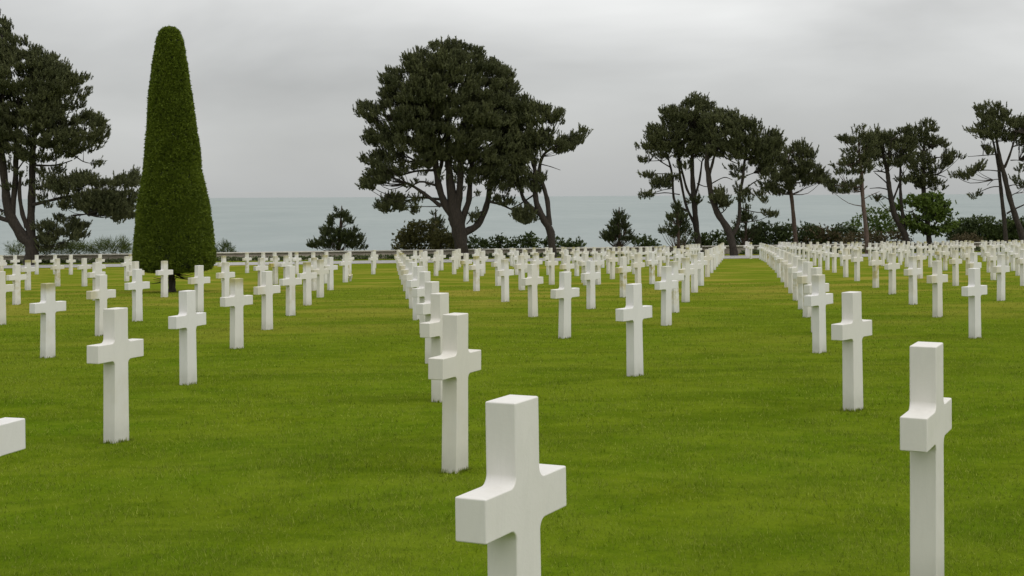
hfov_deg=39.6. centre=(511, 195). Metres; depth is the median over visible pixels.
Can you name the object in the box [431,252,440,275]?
marble cross
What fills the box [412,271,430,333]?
marble cross
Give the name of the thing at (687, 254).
marble cross
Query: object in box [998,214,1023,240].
shrub
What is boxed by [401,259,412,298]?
marble cross
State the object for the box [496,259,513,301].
marble cross
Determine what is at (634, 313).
marble cross
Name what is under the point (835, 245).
marble cross
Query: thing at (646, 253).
marble cross
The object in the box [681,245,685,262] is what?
marble cross
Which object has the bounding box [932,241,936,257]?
marble cross
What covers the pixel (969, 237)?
clipped hedge
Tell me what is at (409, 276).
marble cross
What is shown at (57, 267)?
marble cross
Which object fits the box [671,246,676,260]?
marble cross
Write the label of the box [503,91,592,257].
pine tree
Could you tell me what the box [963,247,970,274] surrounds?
marble cross
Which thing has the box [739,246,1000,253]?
hedge
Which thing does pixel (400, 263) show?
marble cross
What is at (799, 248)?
marble cross
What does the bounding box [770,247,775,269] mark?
marble cross
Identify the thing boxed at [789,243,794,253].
marble cross
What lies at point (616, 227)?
young pine
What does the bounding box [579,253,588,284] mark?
marble cross
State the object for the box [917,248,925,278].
marble cross
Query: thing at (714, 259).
marble cross
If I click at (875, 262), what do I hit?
marble cross
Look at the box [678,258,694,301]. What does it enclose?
marble cross
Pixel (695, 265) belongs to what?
marble cross
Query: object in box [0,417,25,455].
marble cross
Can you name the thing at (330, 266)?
marble cross
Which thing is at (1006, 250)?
marble cross
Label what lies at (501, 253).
marble cross
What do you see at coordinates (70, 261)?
marble cross
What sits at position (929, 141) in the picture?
pine tree
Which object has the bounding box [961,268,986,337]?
marble cross
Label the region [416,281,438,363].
marble cross
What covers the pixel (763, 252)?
marble cross
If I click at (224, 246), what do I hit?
bush
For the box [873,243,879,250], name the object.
marble cross
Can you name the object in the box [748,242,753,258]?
marble cross
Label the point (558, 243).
bush
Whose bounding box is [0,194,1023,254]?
sea
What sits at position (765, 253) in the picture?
marble cross
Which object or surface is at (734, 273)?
ground
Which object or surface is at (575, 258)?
marble cross
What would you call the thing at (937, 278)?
marble cross
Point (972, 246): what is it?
marble cross
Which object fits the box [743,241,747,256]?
marble cross
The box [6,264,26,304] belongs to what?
marble cross
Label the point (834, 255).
marble cross
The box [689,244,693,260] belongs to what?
marble cross
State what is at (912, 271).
marble cross
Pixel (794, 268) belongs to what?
marble cross
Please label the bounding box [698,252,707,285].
marble cross
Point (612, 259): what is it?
marble cross
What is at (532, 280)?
marble cross
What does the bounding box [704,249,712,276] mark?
marble cross
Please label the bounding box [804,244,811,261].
marble cross
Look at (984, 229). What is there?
shrub
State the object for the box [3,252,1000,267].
path
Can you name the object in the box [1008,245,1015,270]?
marble cross
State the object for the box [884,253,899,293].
marble cross
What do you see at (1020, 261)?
marble cross
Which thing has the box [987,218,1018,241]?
shrub
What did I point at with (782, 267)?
marble cross
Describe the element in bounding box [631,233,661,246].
bush
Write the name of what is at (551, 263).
marble cross
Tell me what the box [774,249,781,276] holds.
marble cross
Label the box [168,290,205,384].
marble cross
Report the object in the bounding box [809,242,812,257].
marble cross
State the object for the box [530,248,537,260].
marble cross
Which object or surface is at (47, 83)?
pine tree
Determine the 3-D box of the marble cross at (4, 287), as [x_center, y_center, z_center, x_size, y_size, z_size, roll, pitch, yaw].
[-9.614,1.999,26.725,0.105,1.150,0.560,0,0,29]
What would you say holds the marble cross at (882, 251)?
on the ground at (734, 273)
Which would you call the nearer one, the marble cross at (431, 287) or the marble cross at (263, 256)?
the marble cross at (431, 287)
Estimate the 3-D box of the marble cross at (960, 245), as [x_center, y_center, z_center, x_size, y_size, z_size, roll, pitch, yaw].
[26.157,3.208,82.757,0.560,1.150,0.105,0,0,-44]
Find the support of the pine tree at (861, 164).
on the ground at (734, 273)
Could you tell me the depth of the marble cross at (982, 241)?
85.00 m
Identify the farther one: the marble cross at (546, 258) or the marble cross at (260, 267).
the marble cross at (546, 258)
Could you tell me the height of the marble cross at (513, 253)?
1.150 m
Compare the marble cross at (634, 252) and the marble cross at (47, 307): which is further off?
the marble cross at (634, 252)
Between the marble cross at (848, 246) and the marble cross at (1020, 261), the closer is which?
the marble cross at (1020, 261)
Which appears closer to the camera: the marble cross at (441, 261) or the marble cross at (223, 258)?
the marble cross at (223, 258)
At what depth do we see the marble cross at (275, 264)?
50.12 m
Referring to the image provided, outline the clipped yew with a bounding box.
[131,26,217,291]
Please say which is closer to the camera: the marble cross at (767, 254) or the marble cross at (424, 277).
the marble cross at (424, 277)
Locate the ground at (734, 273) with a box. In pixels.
[0,251,1023,575]
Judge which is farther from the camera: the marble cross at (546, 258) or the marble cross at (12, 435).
the marble cross at (546, 258)
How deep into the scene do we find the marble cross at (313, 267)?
43.00 m
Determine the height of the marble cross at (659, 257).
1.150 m
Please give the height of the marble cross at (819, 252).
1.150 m
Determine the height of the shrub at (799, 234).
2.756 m
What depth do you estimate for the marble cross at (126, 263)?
56.98 m
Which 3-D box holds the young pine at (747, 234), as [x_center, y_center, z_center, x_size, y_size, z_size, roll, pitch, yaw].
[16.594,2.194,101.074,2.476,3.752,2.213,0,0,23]
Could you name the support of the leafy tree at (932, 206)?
on the ground at (734, 273)
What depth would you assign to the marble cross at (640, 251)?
71.93 m
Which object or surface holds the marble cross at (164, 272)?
on the ground at (734, 273)
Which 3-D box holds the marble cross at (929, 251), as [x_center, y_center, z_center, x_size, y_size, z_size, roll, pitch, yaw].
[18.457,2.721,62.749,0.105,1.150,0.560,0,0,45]
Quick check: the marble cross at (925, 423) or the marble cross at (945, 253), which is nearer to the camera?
the marble cross at (925, 423)
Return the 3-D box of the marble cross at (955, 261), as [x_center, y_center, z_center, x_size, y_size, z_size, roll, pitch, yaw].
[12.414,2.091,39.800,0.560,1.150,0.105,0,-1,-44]
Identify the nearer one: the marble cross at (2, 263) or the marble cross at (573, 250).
the marble cross at (2, 263)
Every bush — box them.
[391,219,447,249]
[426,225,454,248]
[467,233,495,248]
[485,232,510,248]
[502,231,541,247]
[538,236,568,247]
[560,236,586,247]
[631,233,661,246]
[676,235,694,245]
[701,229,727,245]
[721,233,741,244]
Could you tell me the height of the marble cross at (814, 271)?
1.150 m
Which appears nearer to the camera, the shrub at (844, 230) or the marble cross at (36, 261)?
the marble cross at (36, 261)
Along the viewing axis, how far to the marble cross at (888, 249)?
75.15 m
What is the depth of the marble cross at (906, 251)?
63.31 m
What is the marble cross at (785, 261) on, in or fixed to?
on the ground at (734, 273)
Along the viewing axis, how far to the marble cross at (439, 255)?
69.67 m
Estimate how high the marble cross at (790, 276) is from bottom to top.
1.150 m
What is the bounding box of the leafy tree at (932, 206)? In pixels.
[888,190,963,245]
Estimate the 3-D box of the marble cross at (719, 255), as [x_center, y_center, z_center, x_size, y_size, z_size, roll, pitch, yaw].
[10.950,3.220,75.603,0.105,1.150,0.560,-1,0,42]
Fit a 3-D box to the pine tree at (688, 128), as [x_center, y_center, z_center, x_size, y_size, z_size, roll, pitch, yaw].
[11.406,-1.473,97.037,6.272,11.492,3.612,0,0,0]
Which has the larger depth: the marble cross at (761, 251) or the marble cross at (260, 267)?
the marble cross at (761, 251)
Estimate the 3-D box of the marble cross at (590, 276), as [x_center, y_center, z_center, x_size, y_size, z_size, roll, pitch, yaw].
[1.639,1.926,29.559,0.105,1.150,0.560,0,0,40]
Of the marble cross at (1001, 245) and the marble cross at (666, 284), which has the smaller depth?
the marble cross at (666, 284)
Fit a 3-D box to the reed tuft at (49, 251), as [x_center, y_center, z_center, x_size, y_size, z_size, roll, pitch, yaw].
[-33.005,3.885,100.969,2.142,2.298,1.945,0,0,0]
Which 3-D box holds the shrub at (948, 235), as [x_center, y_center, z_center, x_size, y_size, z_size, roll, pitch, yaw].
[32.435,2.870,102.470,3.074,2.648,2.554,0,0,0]
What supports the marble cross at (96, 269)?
on the ground at (734, 273)
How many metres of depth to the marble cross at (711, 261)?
57.69 m
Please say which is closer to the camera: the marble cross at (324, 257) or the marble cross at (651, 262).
the marble cross at (651, 262)
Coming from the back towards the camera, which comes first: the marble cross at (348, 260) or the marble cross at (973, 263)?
the marble cross at (348, 260)
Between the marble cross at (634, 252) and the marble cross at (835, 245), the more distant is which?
the marble cross at (835, 245)
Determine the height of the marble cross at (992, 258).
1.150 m
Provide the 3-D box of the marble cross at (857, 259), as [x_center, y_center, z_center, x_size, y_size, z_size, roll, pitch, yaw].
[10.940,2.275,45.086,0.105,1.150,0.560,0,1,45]
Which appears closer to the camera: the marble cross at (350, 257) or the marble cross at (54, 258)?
the marble cross at (350, 257)
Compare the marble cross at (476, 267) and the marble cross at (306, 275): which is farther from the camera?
the marble cross at (476, 267)
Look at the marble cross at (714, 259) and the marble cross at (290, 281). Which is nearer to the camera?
the marble cross at (290, 281)
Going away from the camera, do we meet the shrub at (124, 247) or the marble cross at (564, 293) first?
the marble cross at (564, 293)
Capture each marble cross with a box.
[0,257,6,270]
[0,271,13,324]
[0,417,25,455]
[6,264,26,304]
[10,255,19,264]
[20,260,34,289]
[29,283,65,357]
[32,255,41,273]
[50,255,56,273]
[50,258,63,285]
[66,255,75,274]
[77,258,90,285]
[86,275,115,335]
[87,262,104,300]
[87,307,143,442]
[92,258,105,271]
[121,256,131,280]
[124,269,149,320]
[127,261,143,275]
[129,254,131,270]
[156,261,172,296]
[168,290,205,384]
[188,265,209,311]
[216,262,234,296]
[217,256,229,282]
[220,278,252,348]
[242,253,251,272]
[253,258,267,285]
[253,271,279,329]
[261,253,267,270]
[269,256,278,283]
[279,256,292,278]
[279,266,301,315]
[288,252,291,262]
[292,252,300,273]
[297,262,316,304]
[308,252,317,260]
[311,257,316,290]
[312,259,328,297]
[322,255,327,282]
[324,257,337,289]
[339,255,351,281]
[342,253,352,275]
[348,252,353,272]
[368,252,377,273]
[396,253,403,278]
[397,255,405,284]
[399,257,408,290]
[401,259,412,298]
[403,262,416,308]
[407,266,422,319]
[410,251,419,261]
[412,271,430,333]
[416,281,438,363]
[418,252,427,270]
[420,251,429,270]
[420,293,448,401]
[428,313,480,473]
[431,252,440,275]
[433,250,441,270]
[440,250,445,269]
[449,251,458,273]
[455,249,460,268]
[455,395,565,575]
[458,249,462,266]
[460,253,471,280]
[469,256,483,290]
[472,249,478,256]
[479,251,486,275]
[491,254,500,285]
[492,248,497,261]
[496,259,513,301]
[499,250,504,258]
[507,248,512,265]
[510,248,515,266]
[512,251,518,274]
[514,255,526,289]
[521,264,542,316]
[523,250,529,272]
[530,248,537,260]
[530,253,542,276]
[543,250,550,274]
[545,253,557,284]
[551,271,578,338]
[559,247,562,263]
[560,255,573,271]
[562,250,570,258]
[570,247,574,263]
[571,250,581,275]
[578,252,590,282]
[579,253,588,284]
[581,261,600,308]
[590,247,597,260]
[595,253,603,284]
[600,248,605,267]
[603,249,610,273]
[607,251,617,278]
[615,257,630,296]
[616,283,651,376]
[617,247,620,264]
[620,247,627,256]
[626,246,630,263]
[629,249,636,273]
[631,254,644,282]
[637,247,644,261]
[645,247,648,265]
[646,252,657,283]
[654,246,657,264]
[655,250,664,276]
[655,266,677,325]
[662,245,665,262]
[664,247,671,265]
[669,261,683,312]
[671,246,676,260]
[674,249,682,268]
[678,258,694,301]
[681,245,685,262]
[683,247,691,257]
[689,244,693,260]
[690,254,701,292]
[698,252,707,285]
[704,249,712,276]
[709,248,715,272]
[712,247,717,269]
[714,246,719,266]
[718,246,721,263]
[720,244,724,259]
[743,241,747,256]
[746,242,749,257]
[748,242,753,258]
[757,243,760,258]
[759,243,763,259]
[761,244,764,260]
[763,244,767,261]
[765,245,769,264]
[767,246,770,265]
[768,246,773,267]
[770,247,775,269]
[772,248,778,272]
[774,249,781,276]
[777,250,785,281]
[781,252,790,286]
[783,242,787,251]
[784,254,794,292]
[788,256,800,300]
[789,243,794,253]
[793,259,806,308]
[794,242,797,255]
[796,243,802,255]
[797,262,812,316]
[802,243,805,258]
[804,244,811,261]
[804,267,828,331]
[804,274,832,352]
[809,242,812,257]
[811,245,817,265]
[816,246,823,266]
[822,243,825,260]
[823,246,831,269]
[829,247,838,272]
[831,291,871,409]
[833,242,838,258]
[838,245,843,265]
[840,248,850,276]
[845,242,851,259]
[850,242,853,257]
[851,249,862,280]
[857,242,862,256]
[866,243,872,260]
[869,251,881,287]
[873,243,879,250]
[879,244,886,265]
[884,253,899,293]
[885,243,891,261]
[891,242,897,252]
[896,244,903,264]
[900,341,951,575]
[902,245,910,266]
[904,256,921,304]
[909,242,915,255]
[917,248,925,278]
[924,242,927,258]
[926,244,933,266]
[927,261,947,316]
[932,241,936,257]
[935,245,942,260]
[941,245,949,269]
[946,241,949,258]
[949,250,961,285]
[950,241,956,249]
[958,241,962,257]
[960,242,966,259]
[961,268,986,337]
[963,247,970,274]
[966,252,981,268]
[969,241,975,251]
[979,240,983,256]
[981,242,986,260]
[984,245,990,271]
[987,248,996,279]
[992,254,1009,300]
[996,240,1000,253]
[999,240,1003,253]
[1003,243,1010,265]
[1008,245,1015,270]
[1009,242,1011,262]
[1013,246,1020,275]
[1016,249,1023,285]
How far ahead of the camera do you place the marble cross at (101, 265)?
51.16 m
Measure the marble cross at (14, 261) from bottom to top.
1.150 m
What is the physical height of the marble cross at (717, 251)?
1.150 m
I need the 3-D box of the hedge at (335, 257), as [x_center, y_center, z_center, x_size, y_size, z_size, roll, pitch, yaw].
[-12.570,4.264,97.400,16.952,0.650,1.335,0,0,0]
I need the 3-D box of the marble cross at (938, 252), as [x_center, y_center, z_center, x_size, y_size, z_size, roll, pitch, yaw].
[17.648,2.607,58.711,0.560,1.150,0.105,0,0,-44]
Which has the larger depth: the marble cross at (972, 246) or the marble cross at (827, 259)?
the marble cross at (972, 246)
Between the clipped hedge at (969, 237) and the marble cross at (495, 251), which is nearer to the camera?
the marble cross at (495, 251)
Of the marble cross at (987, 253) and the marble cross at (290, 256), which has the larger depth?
the marble cross at (290, 256)
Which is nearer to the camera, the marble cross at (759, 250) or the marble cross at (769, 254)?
the marble cross at (769, 254)
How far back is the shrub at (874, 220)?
103.73 m
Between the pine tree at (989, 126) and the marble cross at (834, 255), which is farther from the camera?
the pine tree at (989, 126)
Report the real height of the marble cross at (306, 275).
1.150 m
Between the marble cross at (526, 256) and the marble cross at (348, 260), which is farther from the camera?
the marble cross at (526, 256)
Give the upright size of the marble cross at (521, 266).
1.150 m
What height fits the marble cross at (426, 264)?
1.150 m
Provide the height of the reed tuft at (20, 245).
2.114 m
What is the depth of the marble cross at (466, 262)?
50.51 m
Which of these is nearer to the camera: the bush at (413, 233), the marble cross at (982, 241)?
the marble cross at (982, 241)
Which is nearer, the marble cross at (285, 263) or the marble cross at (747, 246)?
the marble cross at (285, 263)
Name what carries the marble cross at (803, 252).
on the ground at (734, 273)
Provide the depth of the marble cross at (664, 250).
81.33 m
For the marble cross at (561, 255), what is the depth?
80.92 m
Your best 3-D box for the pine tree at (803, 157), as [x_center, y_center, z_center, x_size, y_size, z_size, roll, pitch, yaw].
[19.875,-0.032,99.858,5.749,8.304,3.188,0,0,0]
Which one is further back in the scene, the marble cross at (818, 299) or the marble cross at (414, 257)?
the marble cross at (414, 257)
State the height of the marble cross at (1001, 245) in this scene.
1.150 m
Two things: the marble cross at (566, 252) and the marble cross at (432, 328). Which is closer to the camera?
the marble cross at (432, 328)
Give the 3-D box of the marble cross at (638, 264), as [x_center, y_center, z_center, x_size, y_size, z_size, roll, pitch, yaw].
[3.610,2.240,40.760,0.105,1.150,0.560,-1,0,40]
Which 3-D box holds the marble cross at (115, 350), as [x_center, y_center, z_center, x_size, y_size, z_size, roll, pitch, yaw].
[-2.967,1.417,10.655,0.105,1.150,0.560,0,0,20]
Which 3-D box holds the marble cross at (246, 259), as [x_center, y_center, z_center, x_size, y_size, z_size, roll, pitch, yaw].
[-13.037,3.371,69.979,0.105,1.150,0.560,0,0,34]
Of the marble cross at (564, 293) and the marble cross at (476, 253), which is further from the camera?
the marble cross at (476, 253)
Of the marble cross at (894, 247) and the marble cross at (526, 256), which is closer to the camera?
the marble cross at (526, 256)
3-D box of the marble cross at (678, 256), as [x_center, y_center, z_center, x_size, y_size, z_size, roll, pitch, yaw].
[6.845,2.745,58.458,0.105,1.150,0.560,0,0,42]
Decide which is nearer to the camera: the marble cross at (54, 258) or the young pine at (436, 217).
the marble cross at (54, 258)
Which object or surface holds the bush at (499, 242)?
on the ground at (734, 273)
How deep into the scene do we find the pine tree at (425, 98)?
95.08 m
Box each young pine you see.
[306,206,368,250]
[428,209,450,248]
[598,207,636,246]
[657,200,697,248]
[731,202,762,244]
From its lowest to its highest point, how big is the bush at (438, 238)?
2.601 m
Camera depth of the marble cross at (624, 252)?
77.22 m
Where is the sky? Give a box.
[0,0,1023,198]
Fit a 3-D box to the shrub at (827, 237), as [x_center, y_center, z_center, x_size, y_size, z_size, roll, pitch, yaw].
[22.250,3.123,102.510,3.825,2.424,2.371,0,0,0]
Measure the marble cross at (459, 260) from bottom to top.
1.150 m
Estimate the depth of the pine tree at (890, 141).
97.71 m
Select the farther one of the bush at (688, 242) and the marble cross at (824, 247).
the bush at (688, 242)
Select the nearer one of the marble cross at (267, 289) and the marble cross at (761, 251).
the marble cross at (267, 289)
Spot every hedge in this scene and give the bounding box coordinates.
[3,257,123,263]
[217,253,451,261]
[469,250,704,257]
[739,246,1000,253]
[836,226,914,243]
[951,232,986,241]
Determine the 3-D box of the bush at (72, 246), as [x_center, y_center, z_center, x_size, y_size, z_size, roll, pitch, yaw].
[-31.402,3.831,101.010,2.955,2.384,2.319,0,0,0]
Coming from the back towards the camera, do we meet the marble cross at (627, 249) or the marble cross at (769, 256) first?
the marble cross at (627, 249)
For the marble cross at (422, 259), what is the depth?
58.53 m
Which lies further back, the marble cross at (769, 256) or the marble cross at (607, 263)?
the marble cross at (769, 256)
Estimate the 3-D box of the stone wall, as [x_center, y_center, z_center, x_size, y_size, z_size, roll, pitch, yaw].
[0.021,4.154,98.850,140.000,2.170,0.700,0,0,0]
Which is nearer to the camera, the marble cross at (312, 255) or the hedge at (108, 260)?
the marble cross at (312, 255)
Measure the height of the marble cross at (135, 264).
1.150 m
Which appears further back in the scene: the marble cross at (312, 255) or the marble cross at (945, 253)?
the marble cross at (312, 255)
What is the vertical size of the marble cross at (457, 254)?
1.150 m
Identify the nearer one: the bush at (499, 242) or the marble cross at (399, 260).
the marble cross at (399, 260)
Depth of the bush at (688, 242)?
100.25 m
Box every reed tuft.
[3,240,24,254]
[39,240,58,254]
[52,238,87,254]
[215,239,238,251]
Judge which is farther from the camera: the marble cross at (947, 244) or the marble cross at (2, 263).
the marble cross at (947, 244)
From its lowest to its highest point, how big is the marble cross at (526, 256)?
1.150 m
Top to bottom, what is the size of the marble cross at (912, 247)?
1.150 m
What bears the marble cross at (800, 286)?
on the ground at (734, 273)
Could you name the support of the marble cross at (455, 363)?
on the ground at (734, 273)
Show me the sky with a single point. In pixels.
(276, 84)
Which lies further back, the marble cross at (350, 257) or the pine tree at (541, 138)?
the pine tree at (541, 138)
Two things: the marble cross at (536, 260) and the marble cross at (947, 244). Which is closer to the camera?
the marble cross at (536, 260)
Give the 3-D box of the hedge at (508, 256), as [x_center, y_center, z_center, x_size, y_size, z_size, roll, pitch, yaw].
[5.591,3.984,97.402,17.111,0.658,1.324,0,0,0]
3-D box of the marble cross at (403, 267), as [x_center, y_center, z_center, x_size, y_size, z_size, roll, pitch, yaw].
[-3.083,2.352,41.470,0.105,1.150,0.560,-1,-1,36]
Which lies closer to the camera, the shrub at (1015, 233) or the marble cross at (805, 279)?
the marble cross at (805, 279)
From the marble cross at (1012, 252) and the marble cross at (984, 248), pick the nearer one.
the marble cross at (1012, 252)
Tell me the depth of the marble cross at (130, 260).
68.57 m
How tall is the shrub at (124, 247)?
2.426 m
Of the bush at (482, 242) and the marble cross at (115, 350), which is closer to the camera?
the marble cross at (115, 350)
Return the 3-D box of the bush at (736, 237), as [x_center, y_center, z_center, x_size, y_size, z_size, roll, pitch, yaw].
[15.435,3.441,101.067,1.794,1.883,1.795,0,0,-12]
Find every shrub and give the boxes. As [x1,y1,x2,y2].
[84,234,132,253]
[721,225,765,244]
[748,219,792,244]
[770,218,821,243]
[800,223,842,243]
[820,223,861,243]
[842,203,899,242]
[944,217,979,241]
[949,214,1002,241]
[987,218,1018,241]
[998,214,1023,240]
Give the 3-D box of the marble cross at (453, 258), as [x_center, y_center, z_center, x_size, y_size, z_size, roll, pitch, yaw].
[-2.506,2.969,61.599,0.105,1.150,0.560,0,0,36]
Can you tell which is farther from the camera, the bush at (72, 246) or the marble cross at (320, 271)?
the bush at (72, 246)
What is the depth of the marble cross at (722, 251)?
85.61 m
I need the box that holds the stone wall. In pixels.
[3,242,1000,263]
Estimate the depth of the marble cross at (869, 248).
80.30 m
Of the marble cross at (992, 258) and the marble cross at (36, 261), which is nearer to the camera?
the marble cross at (992, 258)
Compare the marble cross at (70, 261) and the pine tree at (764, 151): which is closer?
the marble cross at (70, 261)
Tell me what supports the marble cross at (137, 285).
on the ground at (734, 273)
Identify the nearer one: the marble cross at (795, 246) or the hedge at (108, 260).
the marble cross at (795, 246)
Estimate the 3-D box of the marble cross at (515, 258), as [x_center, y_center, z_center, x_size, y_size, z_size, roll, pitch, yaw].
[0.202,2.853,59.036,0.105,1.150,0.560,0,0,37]
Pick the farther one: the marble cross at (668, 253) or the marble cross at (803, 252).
the marble cross at (803, 252)
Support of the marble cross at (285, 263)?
on the ground at (734, 273)
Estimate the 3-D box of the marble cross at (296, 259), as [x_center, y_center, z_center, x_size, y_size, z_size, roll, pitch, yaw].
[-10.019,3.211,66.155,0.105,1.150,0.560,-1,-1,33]
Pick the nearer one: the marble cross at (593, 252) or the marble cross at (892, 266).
the marble cross at (892, 266)
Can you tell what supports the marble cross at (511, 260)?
on the ground at (734, 273)
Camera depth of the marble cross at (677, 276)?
27.73 m
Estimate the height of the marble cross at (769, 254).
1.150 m
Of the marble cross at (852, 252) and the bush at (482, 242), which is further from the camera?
the bush at (482, 242)
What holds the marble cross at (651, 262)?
on the ground at (734, 273)
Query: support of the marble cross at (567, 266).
on the ground at (734, 273)
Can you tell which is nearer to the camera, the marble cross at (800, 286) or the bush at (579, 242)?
the marble cross at (800, 286)
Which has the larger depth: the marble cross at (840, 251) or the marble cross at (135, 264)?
the marble cross at (840, 251)
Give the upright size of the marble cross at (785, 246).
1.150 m
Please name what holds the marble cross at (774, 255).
on the ground at (734, 273)
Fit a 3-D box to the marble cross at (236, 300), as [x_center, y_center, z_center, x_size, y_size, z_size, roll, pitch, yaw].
[-3.930,1.753,20.296,0.105,1.150,0.560,0,0,33]
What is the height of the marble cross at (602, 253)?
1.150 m
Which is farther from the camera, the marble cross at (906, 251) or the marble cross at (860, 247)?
the marble cross at (860, 247)
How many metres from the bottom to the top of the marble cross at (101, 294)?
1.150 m
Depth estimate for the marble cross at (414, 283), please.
26.43 m
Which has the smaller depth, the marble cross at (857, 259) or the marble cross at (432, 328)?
the marble cross at (432, 328)
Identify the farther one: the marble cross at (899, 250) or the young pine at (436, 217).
the young pine at (436, 217)
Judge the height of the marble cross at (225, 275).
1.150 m
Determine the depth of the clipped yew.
42.75 m
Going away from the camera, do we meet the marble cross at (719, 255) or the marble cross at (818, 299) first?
the marble cross at (818, 299)
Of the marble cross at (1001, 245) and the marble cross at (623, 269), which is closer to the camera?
the marble cross at (623, 269)
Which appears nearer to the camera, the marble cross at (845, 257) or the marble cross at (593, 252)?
the marble cross at (845, 257)
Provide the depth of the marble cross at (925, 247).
82.40 m
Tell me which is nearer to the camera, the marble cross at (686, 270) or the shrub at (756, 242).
the marble cross at (686, 270)
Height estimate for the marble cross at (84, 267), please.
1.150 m
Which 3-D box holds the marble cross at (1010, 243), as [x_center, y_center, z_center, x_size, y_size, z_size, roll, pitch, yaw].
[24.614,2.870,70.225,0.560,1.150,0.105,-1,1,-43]
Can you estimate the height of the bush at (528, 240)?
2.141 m
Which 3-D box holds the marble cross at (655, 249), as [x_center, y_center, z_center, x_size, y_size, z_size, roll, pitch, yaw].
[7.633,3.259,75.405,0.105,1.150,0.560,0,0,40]
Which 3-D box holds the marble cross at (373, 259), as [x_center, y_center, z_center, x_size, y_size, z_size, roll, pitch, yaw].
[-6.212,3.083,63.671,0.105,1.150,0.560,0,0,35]
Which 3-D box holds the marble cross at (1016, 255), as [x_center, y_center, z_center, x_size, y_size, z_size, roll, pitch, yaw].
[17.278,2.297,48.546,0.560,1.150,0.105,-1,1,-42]
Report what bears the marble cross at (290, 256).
on the ground at (734, 273)
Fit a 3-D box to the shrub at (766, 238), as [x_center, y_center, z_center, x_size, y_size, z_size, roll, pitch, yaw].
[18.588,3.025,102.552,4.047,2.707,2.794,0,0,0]
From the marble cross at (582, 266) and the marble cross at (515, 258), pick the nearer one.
the marble cross at (582, 266)
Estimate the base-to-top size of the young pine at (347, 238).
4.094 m
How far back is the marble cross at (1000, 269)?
30.64 m
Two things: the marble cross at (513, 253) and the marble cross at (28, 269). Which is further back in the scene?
the marble cross at (513, 253)
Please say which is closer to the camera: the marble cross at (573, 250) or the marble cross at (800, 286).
the marble cross at (800, 286)
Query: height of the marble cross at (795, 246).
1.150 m
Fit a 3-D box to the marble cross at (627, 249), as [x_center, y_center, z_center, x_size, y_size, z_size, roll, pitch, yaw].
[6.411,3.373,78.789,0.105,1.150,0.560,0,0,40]
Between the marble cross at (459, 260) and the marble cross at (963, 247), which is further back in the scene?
the marble cross at (963, 247)
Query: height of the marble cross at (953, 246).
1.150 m
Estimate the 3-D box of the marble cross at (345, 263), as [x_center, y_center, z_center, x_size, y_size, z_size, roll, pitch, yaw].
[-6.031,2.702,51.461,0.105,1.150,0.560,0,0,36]
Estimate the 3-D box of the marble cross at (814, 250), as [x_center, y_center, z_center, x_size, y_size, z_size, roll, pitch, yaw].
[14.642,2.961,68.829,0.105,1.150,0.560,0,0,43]
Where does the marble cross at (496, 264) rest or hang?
on the ground at (734, 273)
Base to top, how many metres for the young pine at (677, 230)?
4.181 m
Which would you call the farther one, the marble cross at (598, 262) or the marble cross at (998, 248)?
the marble cross at (998, 248)
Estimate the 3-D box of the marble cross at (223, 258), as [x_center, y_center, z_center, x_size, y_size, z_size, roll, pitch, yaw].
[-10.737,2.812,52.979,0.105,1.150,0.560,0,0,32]
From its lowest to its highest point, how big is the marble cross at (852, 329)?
1.150 m
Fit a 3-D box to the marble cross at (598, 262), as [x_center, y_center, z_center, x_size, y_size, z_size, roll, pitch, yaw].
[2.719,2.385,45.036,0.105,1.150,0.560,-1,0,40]
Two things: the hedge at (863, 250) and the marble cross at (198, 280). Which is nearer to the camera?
the marble cross at (198, 280)
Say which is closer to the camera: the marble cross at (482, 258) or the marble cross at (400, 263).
the marble cross at (400, 263)
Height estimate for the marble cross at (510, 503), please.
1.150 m
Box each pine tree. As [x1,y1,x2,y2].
[0,8,141,264]
[352,34,528,258]
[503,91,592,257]
[634,90,720,251]
[699,105,788,255]
[754,137,831,244]
[819,123,880,253]
[864,123,919,245]
[903,116,966,242]
[947,98,1023,243]
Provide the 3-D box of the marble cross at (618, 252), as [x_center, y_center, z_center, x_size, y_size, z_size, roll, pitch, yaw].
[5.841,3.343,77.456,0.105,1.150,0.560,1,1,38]
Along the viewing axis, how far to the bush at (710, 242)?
100.32 m

